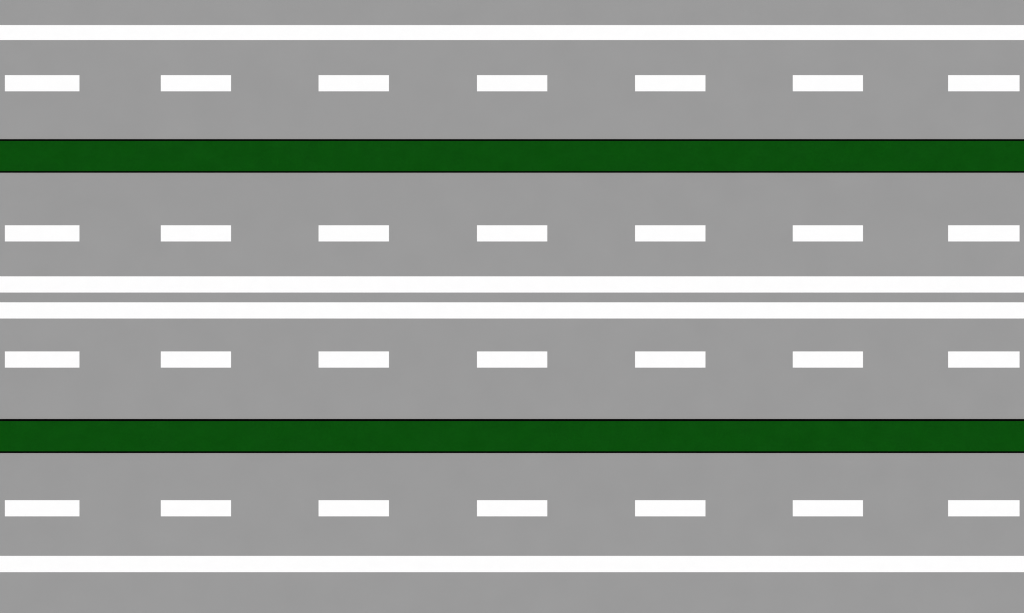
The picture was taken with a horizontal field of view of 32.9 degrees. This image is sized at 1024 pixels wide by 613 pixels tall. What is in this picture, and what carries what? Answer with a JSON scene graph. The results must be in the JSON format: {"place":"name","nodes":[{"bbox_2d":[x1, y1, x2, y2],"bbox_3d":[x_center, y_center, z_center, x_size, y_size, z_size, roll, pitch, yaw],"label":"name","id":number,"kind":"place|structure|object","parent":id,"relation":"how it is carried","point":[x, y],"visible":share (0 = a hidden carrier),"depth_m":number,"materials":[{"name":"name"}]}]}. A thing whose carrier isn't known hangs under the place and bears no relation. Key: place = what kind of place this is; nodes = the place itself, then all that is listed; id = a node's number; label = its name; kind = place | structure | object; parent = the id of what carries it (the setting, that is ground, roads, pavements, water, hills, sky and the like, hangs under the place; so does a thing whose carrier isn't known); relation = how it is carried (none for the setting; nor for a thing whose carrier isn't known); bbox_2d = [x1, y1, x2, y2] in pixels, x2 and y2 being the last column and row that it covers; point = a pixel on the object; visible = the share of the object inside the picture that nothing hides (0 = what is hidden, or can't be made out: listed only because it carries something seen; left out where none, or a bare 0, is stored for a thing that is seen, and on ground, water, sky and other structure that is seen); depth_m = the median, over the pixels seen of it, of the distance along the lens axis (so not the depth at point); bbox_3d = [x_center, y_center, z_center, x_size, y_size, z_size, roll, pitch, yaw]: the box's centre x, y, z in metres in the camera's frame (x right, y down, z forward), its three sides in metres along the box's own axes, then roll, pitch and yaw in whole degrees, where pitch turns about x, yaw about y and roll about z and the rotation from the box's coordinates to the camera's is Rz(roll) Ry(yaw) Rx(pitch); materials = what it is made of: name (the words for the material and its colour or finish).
{"place":"outdoors","nodes":[
{"label":"outdoors","id":0,"kind":"place"},
{"bbox_2d":[0,0,1023,612],"bbox_3d":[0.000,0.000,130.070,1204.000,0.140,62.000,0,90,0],"label":"road","id":1,"kind":"structure","parent":0,"point":[590,222],"depth_m":130.00,"materials":[{"name":"grey asphalt"}]},
{"bbox_2d":[5,351,78,367],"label":"lane marking","id":2,"kind":"object","parent":1,"relation":"on","point":[41,359],"visible":1,"depth_m":129.99,"materials":[{"name":"white paint"}]},
{"bbox_2d":[5,75,78,90],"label":"lane marking","id":3,"kind":"object","parent":1,"relation":"on","point":[41,82],"visible":1,"depth_m":129.99,"materials":[{"name":"white paint"}]},
{"bbox_2d":[5,225,78,240],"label":"lane marking","id":4,"kind":"object","parent":1,"relation":"on","point":[41,232],"visible":1,"depth_m":129.99,"materials":[{"name":"white paint"}]},
{"bbox_2d":[5,500,78,515],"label":"lane marking","id":5,"kind":"object","parent":1,"relation":"on","point":[41,507],"visible":1,"depth_m":129.99,"materials":[{"name":"white paint"}]},
{"bbox_2d":[161,351,230,367],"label":"lane marking","id":6,"kind":"object","parent":1,"relation":"on","point":[195,359],"visible":1,"depth_m":129.99,"materials":[{"name":"white paint"}]},
{"bbox_2d":[161,75,230,90],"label":"lane marking","id":7,"kind":"object","parent":1,"relation":"on","point":[195,82],"visible":1,"depth_m":129.99,"materials":[{"name":"white paint"}]},
{"bbox_2d":[161,225,230,240],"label":"lane marking","id":8,"kind":"object","parent":1,"relation":"on","point":[195,232],"visible":1,"depth_m":129.99,"materials":[{"name":"white paint"}]},
{"bbox_2d":[161,500,230,515],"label":"lane marking","id":9,"kind":"object","parent":1,"relation":"on","point":[195,507],"visible":1,"depth_m":129.99,"materials":[{"name":"white paint"}]},
{"bbox_2d":[319,351,388,367],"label":"lane marking","id":10,"kind":"object","parent":1,"relation":"on","point":[353,359],"visible":1,"depth_m":129.99,"materials":[{"name":"white paint"}]},
{"bbox_2d":[319,75,388,90],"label":"lane marking","id":11,"kind":"object","parent":1,"relation":"on","point":[353,82],"visible":1,"depth_m":129.99,"materials":[{"name":"white paint"}]},
{"bbox_2d":[319,225,388,240],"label":"lane marking","id":12,"kind":"object","parent":1,"relation":"on","point":[353,232],"visible":1,"depth_m":129.99,"materials":[{"name":"white paint"}]},
{"bbox_2d":[319,500,388,515],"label":"lane marking","id":13,"kind":"object","parent":1,"relation":"on","point":[353,507],"visible":1,"depth_m":129.99,"materials":[{"name":"white paint"}]},
{"bbox_2d":[0,139,1023,172],"bbox_3d":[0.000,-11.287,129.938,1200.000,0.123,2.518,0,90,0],"label":"median","id":14,"kind":"object","parent":1,"relation":"on","point":[511,155],"visible":1,"depth_m":129.89,"materials":[{"name":"green plant"}]},
{"bbox_2d":[0,419,1023,452],"bbox_3d":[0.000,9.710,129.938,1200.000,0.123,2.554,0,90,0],"label":"median","id":15,"kind":"object","parent":1,"relation":"on","point":[511,435],"visible":1,"depth_m":129.89,"materials":[{"name":"green plant"}]},
{"bbox_2d":[0,276,1023,292],"bbox_3d":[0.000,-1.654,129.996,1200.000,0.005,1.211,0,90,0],"label":"solid line","id":16,"kind":"object","parent":1,"relation":"on","point":[511,284],"visible":1,"depth_m":129.99,"materials":[{"name":"white paint"}]},
{"bbox_2d":[0,302,1023,317],"bbox_3d":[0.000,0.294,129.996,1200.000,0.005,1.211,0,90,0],"label":"solid line","id":17,"kind":"object","parent":1,"relation":"on","point":[511,309],"visible":1,"depth_m":129.99,"materials":[{"name":"white paint"}]},
{"bbox_2d":[0,556,1023,571],"bbox_3d":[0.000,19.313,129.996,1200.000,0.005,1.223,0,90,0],"label":"solid line","id":18,"kind":"object","parent":1,"relation":"on","point":[511,563],"visible":1,"depth_m":129.99,"materials":[{"name":"white paint"}]},
{"bbox_2d":[0,25,1023,39],"bbox_3d":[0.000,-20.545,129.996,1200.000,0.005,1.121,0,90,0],"label":"solid line","id":19,"kind":"object","parent":1,"relation":"on","point":[511,32],"visible":1,"depth_m":129.99,"materials":[{"name":"white paint"}]},
{"bbox_2d":[477,351,546,367],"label":"lane marking","id":20,"kind":"object","parent":1,"relation":"on","point":[511,359],"visible":1,"depth_m":129.99,"materials":[{"name":"white paint"}]},
{"bbox_2d":[477,75,546,90],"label":"lane marking","id":21,"kind":"object","parent":1,"relation":"on","point":[511,82],"visible":1,"depth_m":129.99,"materials":[{"name":"white paint"}]},
{"bbox_2d":[477,225,546,240],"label":"lane marking","id":22,"kind":"object","parent":1,"relation":"on","point":[511,232],"visible":1,"depth_m":129.99,"materials":[{"name":"white paint"}]},
{"bbox_2d":[477,500,546,515],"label":"lane marking","id":23,"kind":"object","parent":1,"relation":"on","point":[511,507],"visible":1,"depth_m":129.99,"materials":[{"name":"white paint"}]},
{"bbox_2d":[635,351,704,367],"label":"lane marking","id":24,"kind":"object","parent":1,"relation":"on","point":[669,359],"visible":1,"depth_m":129.99,"materials":[{"name":"white paint"}]},
{"bbox_2d":[635,75,704,90],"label":"lane marking","id":25,"kind":"object","parent":1,"relation":"on","point":[669,82],"visible":1,"depth_m":129.99,"materials":[{"name":"white paint"}]},
{"bbox_2d":[635,225,704,240],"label":"lane marking","id":26,"kind":"object","parent":1,"relation":"on","point":[669,232],"visible":1,"depth_m":129.99,"materials":[{"name":"white paint"}]},
{"bbox_2d":[635,500,704,515],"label":"lane marking","id":27,"kind":"object","parent":1,"relation":"on","point":[669,507],"visible":1,"depth_m":129.99,"materials":[{"name":"white paint"}]},
{"bbox_2d":[793,351,862,367],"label":"lane marking","id":28,"kind":"object","parent":1,"relation":"on","point":[827,359],"visible":1,"depth_m":129.99,"materials":[{"name":"white paint"}]},
{"bbox_2d":[793,75,862,90],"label":"lane marking","id":29,"kind":"object","parent":1,"relation":"on","point":[827,82],"visible":1,"depth_m":129.99,"materials":[{"name":"white paint"}]},
{"bbox_2d":[793,225,862,240],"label":"lane marking","id":30,"kind":"object","parent":1,"relation":"on","point":[827,232],"visible":1,"depth_m":129.99,"materials":[{"name":"white paint"}]},
{"bbox_2d":[793,500,862,515],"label":"lane marking","id":31,"kind":"object","parent":1,"relation":"on","point":[827,507],"visible":1,"depth_m":129.99,"materials":[{"name":"white paint"}]},
{"bbox_2d":[948,351,1019,367],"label":"lane marking","id":32,"kind":"object","parent":1,"relation":"on","point":[983,359],"visible":1,"depth_m":129.99,"materials":[{"name":"white paint"}]},
{"bbox_2d":[948,75,1019,90],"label":"lane marking","id":33,"kind":"object","parent":1,"relation":"on","point":[983,82],"visible":1,"depth_m":129.99,"materials":[{"name":"white paint"}]},
{"bbox_2d":[948,225,1019,240],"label":"lane marking","id":34,"kind":"object","parent":1,"relation":"on","point":[983,232],"visible":1,"depth_m":129.99,"materials":[{"name":"white paint"}]},
{"bbox_2d":[948,500,1019,515],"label":"lane marking","id":35,"kind":"object","parent":1,"relation":"on","point":[983,507],"visible":1,"depth_m":129.99,"materials":[{"name":"white paint"}]}
]}

